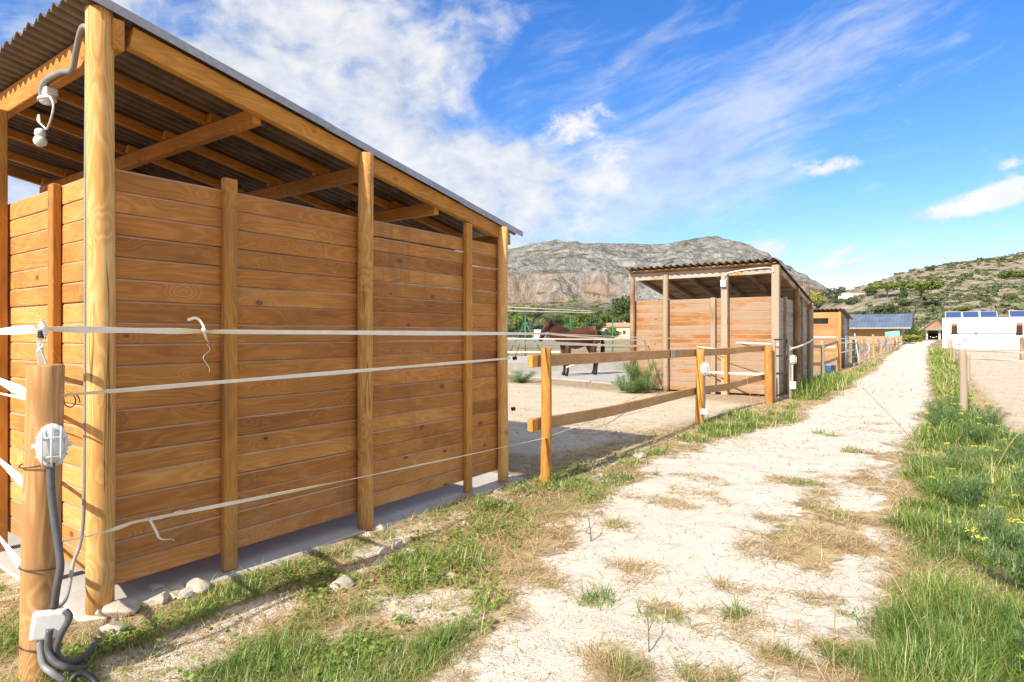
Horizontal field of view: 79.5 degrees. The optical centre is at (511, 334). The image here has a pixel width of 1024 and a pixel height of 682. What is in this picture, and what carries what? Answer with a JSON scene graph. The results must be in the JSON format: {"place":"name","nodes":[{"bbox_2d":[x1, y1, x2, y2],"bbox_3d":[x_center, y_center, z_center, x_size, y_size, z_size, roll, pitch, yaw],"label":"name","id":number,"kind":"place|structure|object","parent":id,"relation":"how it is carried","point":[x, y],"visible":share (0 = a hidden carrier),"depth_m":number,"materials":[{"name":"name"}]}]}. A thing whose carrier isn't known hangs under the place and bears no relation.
{"place":"outdoors","nodes":[
{"label":"outdoors","id":0,"kind":"place"},
{"bbox_2d":[0,337,1023,681],"bbox_3d":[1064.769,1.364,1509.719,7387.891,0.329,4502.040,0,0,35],"label":"ground","id":1,"kind":"structure","parent":0,"point":[1004,385],"depth_m":4.42,"materials":[{"name":"sand"}]},
{"bbox_2d":[18,364,64,681],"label":"fence post","id":2,"kind":"object","parent":1,"relation":"on","point":[44,399],"visible":0.68,"depth_m":2.61,"materials":[{"name":"wood"}]},
{"bbox_2d":[0,536,19,567],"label":"fence tape","id":3,"kind":"object","parent":2,"relation":"attached to","point":[14,557],"visible":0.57,"depth_m":3.00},
{"bbox_2d":[0,458,22,485],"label":"fence tape","id":4,"kind":"object","parent":2,"relation":"attached to","point":[15,475],"visible":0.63,"depth_m":2.98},
{"bbox_2d":[0,378,25,398],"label":"fence tape","id":5,"kind":"object","parent":2,"relation":"attached to","point":[17,389],"visible":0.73,"depth_m":2.96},
{"bbox_2d":[0,325,36,334],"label":"fence tape","id":6,"kind":"object","parent":2,"relation":"attached to","point":[27,329],"visible":0.98,"depth_m":2.90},
{"bbox_2d":[36,319,48,364],"bbox_3d":[-2.025,0.032,2.656,0.061,0.198,0.033,0,0,21],"label":"tape knot","id":7,"kind":"object","parent":2,"relation":"attached to","point":[43,332],"visible":1,"depth_m":2.66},
{"bbox_2d":[41,326,545,334],"bbox_3d":[-0.833,-0.017,4.396,0.063,0.045,4.222,0,0,34],"label":"fence tape","id":8,"kind":"object","parent":7,"relation":"attached to","point":[83,329],"visible":0.98,"depth_m":3.46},
{"bbox_2d":[188,317,209,371],"bbox_3d":[-1.621,0.054,3.201,0.040,0.293,0.124,0,0,35],"label":"tape knot","id":9,"kind":"object","parent":8,"relation":"attached to","point":[203,329],"visible":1,"depth_m":3.20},
{"bbox_2d":[29,608,67,640],"bbox_3d":[-1.967,1.232,2.620,0.138,0.129,0.045,0,0,-33],"label":"junction box","id":10,"kind":"object","parent":2,"relation":"attached to","point":[42,621],"visible":0.66,"depth_m":2.60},
{"bbox_2d":[36,640,66,681],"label":"cable","id":11,"kind":"object","parent":10,"relation":"attached to","point":[47,668],"visible":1,"depth_m":2.58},
{"bbox_2d":[44,628,88,671],"bbox_3d":[-1.895,1.367,2.652,0.100,0.251,0.175,0,0,25],"label":"cable","id":12,"kind":"object","parent":10,"relation":"attached to","point":[52,659],"visible":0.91,"depth_m":2.59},
{"bbox_2d":[31,423,71,466],"bbox_3d":[-1.941,0.470,2.598,0.141,0.183,0.094,0,0,-35],"label":"caged lamp","id":13,"kind":"object","parent":2,"relation":"attached to","point":[51,444],"visible":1,"depth_m":2.58,"materials":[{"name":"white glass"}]},
{"bbox_2d":[46,463,64,609],"bbox_3d":[-1.919,0.848,2.591,0.088,0.617,0.035,0,0,23],"label":"cable","id":14,"kind":"object","parent":13,"relation":"attached to","point":[55,529],"visible":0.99,"depth_m":2.58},
{"bbox_2d":[52,608,97,664],"bbox_3d":[-1.953,1.317,2.769,0.083,0.313,0.377,0,0,-17],"label":"cable","id":15,"kind":"object","parent":2,"relation":"attached to","point":[68,615],"visible":0.91,"depth_m":2.61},
{"bbox_2d":[63,357,509,395],"bbox_3d":[-0.997,0.251,4.427,0.023,0.047,4.044,0,0,29],"label":"fence tape","id":16,"kind":"object","parent":2,"relation":"attached to","point":[152,387],"visible":0.99,"depth_m":3.58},
{"bbox_2d":[62,438,542,541],"bbox_3d":[-0.828,0.957,4.393,0.031,0.141,4.182,0,0,34],"label":"fence tape","id":17,"kind":"object","parent":2,"relation":"attached to","point":[210,507],"visible":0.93,"depth_m":3.35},
{"bbox_2d":[149,510,183,540],"bbox_3d":[-1.701,0.952,3.048,0.034,0.141,0.167,0,0,39],"label":"tape tail","id":18,"kind":"object","parent":17,"relation":"hanging from","point":[155,530],"visible":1,"depth_m":3.01},
{"bbox_2d":[67,670,99,681],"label":"cable","id":19,"kind":"object","parent":1,"relation":"on","point":[87,675],"visible":1,"depth_m":2.61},
{"bbox_2d":[98,621,130,637],"bbox_3d":[-1.999,1.487,3.091,0.142,0.097,0.121,0,0,-16],"label":"rock","id":20,"kind":"object","parent":1,"relation":"on","point":[116,626],"visible":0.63,"depth_m":3.05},
{"bbox_2d":[147,582,164,591],"bbox_3d":[-2.090,1.487,3.616,0.110,0.071,0.084,0,0,43],"label":"rock","id":21,"kind":"object","parent":1,"relation":"on","point":[153,586],"visible":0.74,"depth_m":3.58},
{"bbox_2d":[148,591,169,605],"bbox_3d":[-1.980,1.494,3.463,0.093,0.095,0.132,0,0,-6],"label":"rock","id":22,"kind":"object","parent":1,"relation":"on","point":[164,596],"visible":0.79,"depth_m":3.41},
{"bbox_2d":[164,583,184,590],"bbox_3d":[-1.963,1.490,3.609,0.091,0.053,0.122,0,0,33],"label":"rock","id":23,"kind":"object","parent":1,"relation":"on","point":[174,587],"visible":0.55,"depth_m":3.59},
{"bbox_2d":[176,586,197,599],"bbox_3d":[-1.870,1.493,3.530,0.118,0.086,0.115,0,0,36],"label":"rock","id":24,"kind":"object","parent":1,"relation":"on","point":[186,591],"visible":0.66,"depth_m":3.50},
{"bbox_2d":[185,578,210,594],"bbox_3d":[-1.846,1.482,3.608,0.226,0.099,0.127,0,0,35],"label":"rock","id":25,"kind":"object","parent":1,"relation":"on","point":[192,582],"visible":0.7,"depth_m":3.56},
{"bbox_2d":[0,472,523,621],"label":"concrete slab","id":26,"kind":"structure","parent":1,"relation":"on","point":[253,555],"depth_m":4.27,"materials":[{"name":"concrete"}]},
{"bbox_2d":[95,598,141,617],"bbox_3d":[-2.112,1.480,3.324,0.209,0.093,0.186,0,0,-6],"label":"rock","id":27,"kind":"object","parent":26,"relation":"on","point":[122,606],"visible":0.91,"depth_m":3.27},
{"bbox_2d":[0,0,522,615],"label":"horse shelter","id":28,"kind":"object","parent":26,"relation":"on","point":[220,196],"visible":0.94,"depth_m":4.16,"materials":[{"name":"wood"}]},
{"bbox_2d":[37,86,57,105],"bbox_3d":[-2.894,-1.486,3.836,0.144,0.114,0.104,0,0,35],"label":"bulkhead lamp","id":29,"kind":"object","parent":28,"relation":"attached to","point":[47,93],"visible":0.93,"depth_m":3.82,"materials":[{"name":"white"}]},
{"bbox_2d":[37,96,54,129],"bbox_3d":[-2.930,-1.379,3.875,0.403,0.191,0.023,0,0,42],"label":"cable","id":30,"kind":"object","parent":29,"relation":"attached to","point":[39,119],"visible":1,"depth_m":3.80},
{"bbox_2d":[33,128,47,146],"bbox_3d":[-3.044,-1.270,3.975,0.078,0.116,0.077,0,0,35],"label":"globe lamp","id":31,"kind":"object","parent":30,"relation":"hanging from","point":[39,139],"visible":1,"depth_m":3.95,"materials":[{"name":"white"}]},
{"bbox_2d":[38,23,84,95],"bbox_3d":[-2.618,-1.572,3.604,0.859,0.252,0.060,0,0,39],"label":"conduit","id":32,"kind":"object","parent":28,"relation":"attached to","point":[48,78],"visible":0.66,"depth_m":3.52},
{"bbox_2d":[59,88,86,607],"bbox_3d":[-2.224,-0.071,3.058,0.067,2.857,0.645,0,0,-22],"label":"cable","id":33,"kind":"object","parent":28,"relation":"attached to","point":[71,571],"visible":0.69,"depth_m":3.34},
{"bbox_2d":[329,574,354,591],"bbox_3d":[-1.005,1.479,3.669,0.135,0.064,0.170,0,0,19],"label":"rock","id":34,"kind":"object","parent":1,"relation":"on","point":[343,581],"visible":0.9,"depth_m":3.63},
{"bbox_2d":[377,547,391,555],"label":"rock","id":35,"kind":"object","parent":1,"relation":"on","point":[382,551],"visible":0.9,"depth_m":4.17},
{"bbox_2d":[390,539,402,548],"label":"rock","id":36,"kind":"object","parent":1,"relation":"on","point":[396,543],"visible":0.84,"depth_m":4.27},
{"bbox_2d":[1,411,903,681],"bbox_3d":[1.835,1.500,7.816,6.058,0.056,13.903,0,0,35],"label":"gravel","id":37,"kind":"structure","parent":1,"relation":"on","point":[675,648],"depth_m":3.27,"materials":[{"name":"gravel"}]},
{"bbox_2d":[336,299,661,327],"bbox_3d":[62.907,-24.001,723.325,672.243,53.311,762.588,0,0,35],"label":"valley scrub","id":38,"kind":"object","parent":1,"relation":"on","point":[543,319],"visible":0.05,"depth_m":791.53,"materials":[{"name":"green plant"}]},
{"bbox_2d":[0,345,1023,681],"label":"grass","id":39,"kind":"structure","parent":1,"relation":"on","point":[966,657],"depth_m":3.35,"materials":[{"name":"plant"}]},
{"bbox_2d":[509,315,535,329],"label":"bush","id":40,"kind":"object","parent":1,"relation":"on","point":[520,319],"visible":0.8,"depth_m":257.35,"materials":[{"name":"green plant"}]},
{"bbox_2d":[508,314,540,355],"bbox_3d":[0.649,0.310,30.000,2.249,2.580,0.079,0,0,1],"label":"green post","id":41,"kind":"object","parent":1,"relation":"on","point":[525,323],"visible":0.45,"depth_m":29.97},
{"bbox_2d":[508,370,540,382],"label":"weed bush","id":42,"kind":"object","parent":1,"relation":"on","point":[520,378],"visible":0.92,"depth_m":19.19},
{"bbox_2d":[353,309,701,331],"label":"valley wood","id":43,"kind":"object","parent":1,"relation":"on","point":[594,312],"visible":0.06,"depth_m":677.44,"materials":[{"name":"green plant"}]},
{"bbox_2d":[523,320,545,329],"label":"bush","id":44,"kind":"object","parent":1,"relation":"on","point":[535,326],"visible":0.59,"depth_m":207.66,"materials":[{"name":"green plant"}]},
{"bbox_2d":[492,356,628,372],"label":"terrace","id":45,"kind":"structure","parent":1,"relation":"on","point":[520,363],"depth_m":24.46,"materials":[{"name":"concrete"}]},
{"bbox_2d":[508,370,629,385],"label":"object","id":46,"kind":"structure","parent":1,"relation":"on","point":[607,377],"depth_m":21.32,"materials":[{"name":"concrete"}]},
{"bbox_2d":[539,317,604,375],"bbox_3d":[2.145,0.417,21.791,2.834,2.052,0.670,0,0,-30],"label":"horse","id":47,"kind":"object","parent":46,"relation":"on","point":[550,326],"visible":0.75,"depth_m":21.60},
{"bbox_2d":[562,322,586,329],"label":"bush","id":48,"kind":"object","parent":1,"relation":"on","point":[579,325],"visible":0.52,"depth_m":178.90,"materials":[{"name":"green plant"}]},
{"bbox_2d":[583,318,605,331],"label":"bush","id":49,"kind":"object","parent":1,"relation":"on","point":[591,322],"visible":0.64,"depth_m":189.27,"materials":[{"name":"green plant"}]},
{"bbox_2d":[602,322,629,337],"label":"farmhouse","id":50,"kind":"object","parent":1,"relation":"on","point":[622,329],"visible":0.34,"depth_m":196.02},
{"bbox_2d":[611,377,658,392],"bbox_3d":[3.076,1.282,15.806,1.228,0.495,1.277,0,0,38],"label":"weed bush","id":51,"kind":"object","parent":1,"relation":"on","point":[631,388],"visible":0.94,"depth_m":15.70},
{"bbox_2d":[620,360,658,391],"bbox_3d":[3.349,1.027,16.222,1.277,1.064,0.982,0,0,-2],"label":"weed bush","id":52,"kind":"object","parent":1,"relation":"on","point":[635,369],"visible":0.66,"depth_m":16.01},
{"bbox_2d":[638,369,656,392],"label":"weed bush","id":53,"kind":"object","parent":1,"relation":"on","point":[646,384],"visible":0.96,"depth_m":15.71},
{"bbox_2d":[527,346,772,484],"bbox_3d":[2.873,0.843,9.887,0.394,1.417,9.335,0,0,36],"label":"rail fence","id":54,"kind":"object","parent":1,"relation":"on","point":[546,422],"visible":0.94,"depth_m":7.83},
{"bbox_2d":[546,333,694,339],"bbox_3d":[1.701,0.036,8.238,0.018,0.099,4.983,0,0,33],"label":"fence tape","id":55,"kind":"object","parent":54,"relation":"attached to","point":[615,336],"visible":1,"depth_m":7.59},
{"bbox_2d":[699,362,709,374],"bbox_3d":[3.202,0.570,10.198,0.168,0.218,0.112,0,0,-5],"label":"caged lamp","id":56,"kind":"object","parent":54,"relation":"attached to","point":[704,368],"visible":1,"depth_m":10.18,"materials":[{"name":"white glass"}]},
{"bbox_2d":[626,257,813,397],"bbox_3d":[5.983,-0.150,17.361,3.898,3.302,4.754,0,0,35],"label":"horse shelter","id":57,"kind":"object","parent":1,"relation":"on","point":[741,305],"visible":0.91,"depth_m":15.92,"materials":[{"name":"wood"}]},
{"bbox_2d":[508,341,649,346],"bbox_3d":[1.936,0.216,12.504,0.234,0.275,10.858,0,0,24],"label":"fence tape","id":58,"kind":"object","parent":57,"relation":"attached to","point":[548,343],"visible":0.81,"depth_m":9.82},
{"bbox_2d":[545,332,713,348],"bbox_3d":[3.167,0.162,13.137,3.591,0.403,8.163,0,0,35],"label":"fence tape","id":59,"kind":"object","parent":57,"relation":"attached to","point":[613,339],"visible":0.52,"depth_m":13.78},
{"bbox_2d":[508,338,778,344],"bbox_3d":[2.952,0.160,16.278,7.242,0.151,2.280,0,0,13],"label":"fence tape","id":60,"kind":"object","parent":57,"relation":"attached to","point":[612,339],"visible":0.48,"depth_m":16.39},
{"bbox_2d":[771,340,775,402],"bbox_3d":[5.769,0.812,13.581,0.106,1.377,0.106,0,0,35],"label":"fence post","id":61,"kind":"object","parent":1,"relation":"on","point":[773,343],"visible":0.59,"depth_m":13.54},
{"bbox_2d":[773,339,787,395],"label":"metal gate","id":62,"kind":"structure","parent":61,"relation":"attached to","point":[786,372],"depth_m":14.23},
{"bbox_2d":[787,345,792,398],"bbox_3d":[6.481,0.878,14.398,0.148,1.248,0.113,0,0,35],"label":"fence post","id":63,"kind":"object","parent":1,"relation":"on","point":[789,374],"visible":0.62,"depth_m":14.36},
{"bbox_2d":[729,308,852,368],"bbox_3d":[13.210,0.162,30.060,5.711,2.679,3.258,0,0,35],"label":"horse shelter","id":64,"kind":"object","parent":1,"relation":"on","point":[831,322],"visible":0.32,"depth_m":27.70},
{"bbox_2d":[819,341,824,376],"bbox_3d":[10.893,0.886,21.654,0.174,1.337,0.172,0,0,35],"label":"fence post","id":65,"kind":"object","parent":1,"relation":"on","point":[821,354],"visible":0.73,"depth_m":21.59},
{"bbox_2d":[808,601,840,681],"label":"dry stalk","id":66,"kind":"object","parent":1,"relation":"on","point":[832,662],"visible":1,"depth_m":2.29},
{"bbox_2d":[836,336,839,370],"bbox_3d":[13.285,0.803,25.108,0.175,1.477,0.174,0,0,35],"label":"fence post","id":67,"kind":"object","parent":1,"relation":"on","point":[838,353],"visible":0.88,"depth_m":25.03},
{"bbox_2d":[842,337,844,368],"bbox_3d":[14.555,0.800,27.070,0.110,1.400,0.105,0,0,35],"label":"metal pole","id":68,"kind":"object","parent":1,"relation":"on","point":[843,355],"visible":0.88,"depth_m":27.03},
{"bbox_2d":[845,334,859,367],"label":"metal gate","id":69,"kind":"structure","parent":1,"relation":"on","point":[855,342],"depth_m":28.22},
{"bbox_2d":[849,313,913,343],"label":"barn","id":70,"kind":"structure","parent":1,"relation":"on","point":[865,325],"depth_m":86.62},
{"bbox_2d":[904,334,922,341],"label":"bush","id":71,"kind":"object","parent":1,"relation":"on","point":[912,338],"visible":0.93,"depth_m":99.23,"materials":[{"name":"yellow plant"}]},
{"bbox_2d":[923,320,941,339],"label":"garage","id":72,"kind":"structure","parent":1,"relation":"on","point":[934,327],"depth_m":150.99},
{"bbox_2d":[912,402,967,428],"bbox_3d":[6.642,1.266,9.490,0.745,0.492,0.779,0,0,-41],"label":"fennel plant","id":73,"kind":"object","parent":1,"relation":"on","point":[939,421],"visible":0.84,"depth_m":9.48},
{"bbox_2d":[921,396,965,420],"bbox_3d":[7.404,1.287,10.604,0.647,0.484,0.861,0,0,30],"label":"fennel plant","id":74,"kind":"object","parent":1,"relation":"on","point":[937,402],"visible":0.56,"depth_m":10.60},
{"bbox_2d":[923,442,983,475],"bbox_3d":[4.646,1.333,6.516,0.562,0.382,0.539,0,0,15],"label":"fennel plant","id":75,"kind":"object","parent":1,"relation":"on","point":[955,462],"visible":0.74,"depth_m":6.49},
{"bbox_2d":[943,392,973,405],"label":"fennel plant","id":76,"kind":"object","parent":1,"relation":"on","point":[957,396],"visible":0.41,"depth_m":11.85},
{"bbox_2d":[958,349,967,414],"bbox_3d":[8.089,0.908,11.046,0.148,1.298,0.127,0,0,35],"label":"fence post","id":77,"kind":"object","parent":1,"relation":"on","point":[963,382],"visible":0.76,"depth_m":11.00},
{"bbox_2d":[952,334,969,348],"bbox_3d":[8.060,0.124,11.058,0.262,0.267,0.201,0,0,35],"label":"tape tangle","id":78,"kind":"object","parent":77,"relation":"on","point":[964,340],"visible":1,"depth_m":11.05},
{"bbox_2d":[929,468,1020,508],"bbox_3d":[3.949,1.336,5.324,0.586,0.370,0.561,0,0,-7],"label":"fennel plant","id":79,"kind":"object","parent":1,"relation":"on","point":[961,497],"visible":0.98,"depth_m":5.30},
{"bbox_2d":[955,417,1001,444],"bbox_3d":[6.330,1.317,8.282,0.492,0.415,0.640,0,0,10],"label":"fennel plant","id":80,"kind":"object","parent":1,"relation":"on","point":[977,432],"visible":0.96,"depth_m":8.32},
{"bbox_2d":[942,317,1023,349],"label":"white building","id":81,"kind":"structure","parent":1,"relation":"on","point":[1002,333],"depth_m":60.82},
{"bbox_2d":[945,312,961,317],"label":"solar panel","id":82,"kind":"object","parent":81,"relation":"on","point":[953,314],"visible":0.9,"depth_m":61.87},
{"bbox_2d":[962,311,979,317],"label":"solar panel","id":83,"kind":"object","parent":81,"relation":"on","point":[970,314],"visible":0.9,"depth_m":61.11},
{"bbox_2d":[980,311,997,317],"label":"solar panel","id":84,"kind":"object","parent":81,"relation":"on","point":[988,314],"visible":0.9,"depth_m":60.25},
{"bbox_2d":[1009,310,1023,316],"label":"solar panel","id":85,"kind":"object","parent":81,"relation":"on","point":[1016,313],"visible":0.91,"depth_m":59.07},
{"bbox_2d":[946,504,1023,547],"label":"fennel plant","id":86,"kind":"object","parent":1,"relation":"on","point":[999,536],"visible":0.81,"depth_m":4.33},
{"bbox_2d":[966,403,1011,426],"bbox_3d":[7.529,1.297,9.713,0.635,0.450,0.661,0,0,8],"label":"fennel plant","id":87,"kind":"object","parent":1,"relation":"on","point":[994,417],"visible":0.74,"depth_m":9.61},
{"bbox_2d":[963,517,1023,591],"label":"fennel plant","id":88,"kind":"object","parent":1,"relation":"on","point":[1016,572],"visible":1,"depth_m":3.55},
{"bbox_2d":[971,438,1023,469],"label":"fennel plant","id":89,"kind":"object","parent":1,"relation":"on","point":[1018,456],"visible":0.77,"depth_m":6.71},
{"bbox_2d":[981,618,1023,665],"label":"fennel plant","id":90,"kind":"object","parent":1,"relation":"on","point":[1020,637],"visible":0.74,"depth_m":2.76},
{"bbox_2d":[1005,464,1023,502],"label":"fennel plant","id":91,"kind":"object","parent":1,"relation":"on","point":[1017,474],"visible":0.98,"depth_m":5.40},
{"bbox_2d":[1009,430,1023,449],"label":"fennel plant","id":92,"kind":"object","parent":1,"relation":"on","point":[1020,437],"visible":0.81,"depth_m":7.47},
{"bbox_2d":[1020,337,1023,359],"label":"fence post","id":93,"kind":"object","parent":1,"relation":"on","point":[1021,347],"visible":0.91,"depth_m":35.28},
{"bbox_2d":[0,347,1023,681],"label":"dry grass","id":94,"kind":"structure","parent":0,"point":[592,653],"depth_m":3.79,"materials":[{"name":"plant"}]},
{"bbox_2d":[0,0,1023,290],"label":"sky","id":95,"kind":"structure","parent":0,"point":[851,144],"materials":[{"name":"blue"}]},
{"bbox_2d":[283,236,836,336],"bbox_3d":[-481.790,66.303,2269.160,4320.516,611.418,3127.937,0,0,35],"label":"mountain","id":96,"kind":"structure","parent":0,"point":[564,273],"depth_m":1036.15,"materials":[{"name":"stone"}]},
{"bbox_2d":[522,306,544,319],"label":"tree","id":97,"kind":"object","parent":96,"relation":"on","point":[533,314],"visible":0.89,"depth_m":299.02,"materials":[{"name":"green plant"}]},
{"bbox_2d":[572,313,597,324],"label":"tree","id":98,"kind":"object","parent":96,"relation":"on","point":[578,319],"visible":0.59,"depth_m":228.71,"materials":[{"name":"green plant"}]},
{"bbox_2d":[598,314,613,322],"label":"bush","id":99,"kind":"object","parent":96,"relation":"on","point":[605,318],"visible":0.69,"depth_m":237.29,"materials":[{"name":"green plant"}]},
{"bbox_2d":[609,294,629,322],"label":"tree","id":100,"kind":"object","parent":96,"relation":"on","point":[622,304],"visible":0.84,"depth_m":297.65,"materials":[{"name":"green plant"}]},
{"bbox_2d":[818,253,1023,331],"bbox_3d":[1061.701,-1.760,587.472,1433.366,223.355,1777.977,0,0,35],"label":"hill","id":101,"kind":"structure","parent":0,"point":[878,298],"depth_m":371.96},
{"bbox_2d":[808,292,825,308],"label":"tree","id":102,"kind":"object","parent":101,"relation":"on","point":[814,297],"visible":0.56,"depth_m":518.91,"materials":[{"name":"yellow plant"}]},
{"bbox_2d":[820,288,847,298],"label":"olive tree","id":103,"kind":"object","parent":101,"relation":"on","point":[828,292],"visible":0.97,"depth_m":465.89,"materials":[{"name":"green plant"}]},
{"bbox_2d":[838,292,864,298],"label":"farmhouse","id":104,"kind":"object","parent":101,"relation":"on","point":[845,295],"visible":0.48,"depth_m":439.41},
{"bbox_2d":[844,294,865,304],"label":"olive tree","id":105,"kind":"object","parent":101,"relation":"on","point":[851,300],"visible":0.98,"depth_m":359.01,"materials":[{"name":"green plant"}]},
{"bbox_2d":[865,302,887,313],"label":"olive tree","id":106,"kind":"object","parent":101,"relation":"on","point":[879,308],"visible":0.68,"depth_m":296.09,"materials":[{"name":"green plant"}]},
{"bbox_2d":[869,281,907,297],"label":"pine tree","id":107,"kind":"object","parent":101,"relation":"on","point":[886,286],"visible":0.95,"depth_m":357.94,"materials":[{"name":"green plant"}]},
{"bbox_2d":[883,304,900,312],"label":"olive tree","id":108,"kind":"object","parent":101,"relation":"on","point":[889,308],"visible":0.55,"depth_m":273.44,"materials":[{"name":"green plant"}]},
{"bbox_2d":[898,281,907,297],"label":"shrub","id":109,"kind":"object","parent":101,"relation":"on","point":[903,293],"visible":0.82,"depth_m":336.11,"materials":[{"name":"green plant"}]},
{"bbox_2d":[897,298,922,306],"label":"olive tree","id":110,"kind":"object","parent":101,"relation":"on","point":[902,302],"visible":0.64,"depth_m":307.07,"materials":[{"name":"green plant"}]},
{"bbox_2d":[817,252,1023,330],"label":"hill scrub","id":111,"kind":"object","parent":101,"relation":"on","point":[993,290],"visible":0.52,"depth_m":346.92,"materials":[{"name":"green plant"}]},
{"bbox_2d":[904,280,944,298],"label":"pine tree","id":112,"kind":"object","parent":101,"relation":"on","point":[923,286],"visible":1,"depth_m":317.75,"materials":[{"name":"green plant"}]},
{"bbox_2d":[913,298,947,304],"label":"shrub","id":113,"kind":"object","parent":101,"relation":"on","point":[933,301],"visible":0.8,"depth_m":293.01,"materials":[{"name":"green plant"}]},
{"bbox_2d":[997,270,1023,277],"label":"shrub","id":114,"kind":"object","parent":101,"relation":"on","point":[1006,274],"visible":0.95,"depth_m":391.91,"materials":[{"name":"green plant"}]},
{"bbox_3d":[3.238,0.375,34.000,0.080,2.450,0.080,0,0,35],"label":"green post","id":115,"kind":"object","parent":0,"visible":0},
{"bbox_2d":[508,321,628,355],"bbox_3d":[2.829,0.250,33.500,0.012,1.900,14.570,0,0,41],"label":"fence","id":116,"kind":"object","parent":115,"relation":"attached to","point":[518,354],"visible":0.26,"depth_m":33.78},
{"bbox_3d":[4.062,0.922,17.500,0.155,1.257,0.155,0,0,35],"label":"fence post","id":117,"kind":"object","parent":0,"visible":0},
{"bbox_2d":[709,371,763,374],"bbox_3d":[4.878,0.914,15.553,0.007,0.127,4.224,0,0,-23],"label":"fence tape","id":118,"kind":"object","parent":117,"relation":"attached to","point":[738,373],"visible":0.38,"depth_m":14.46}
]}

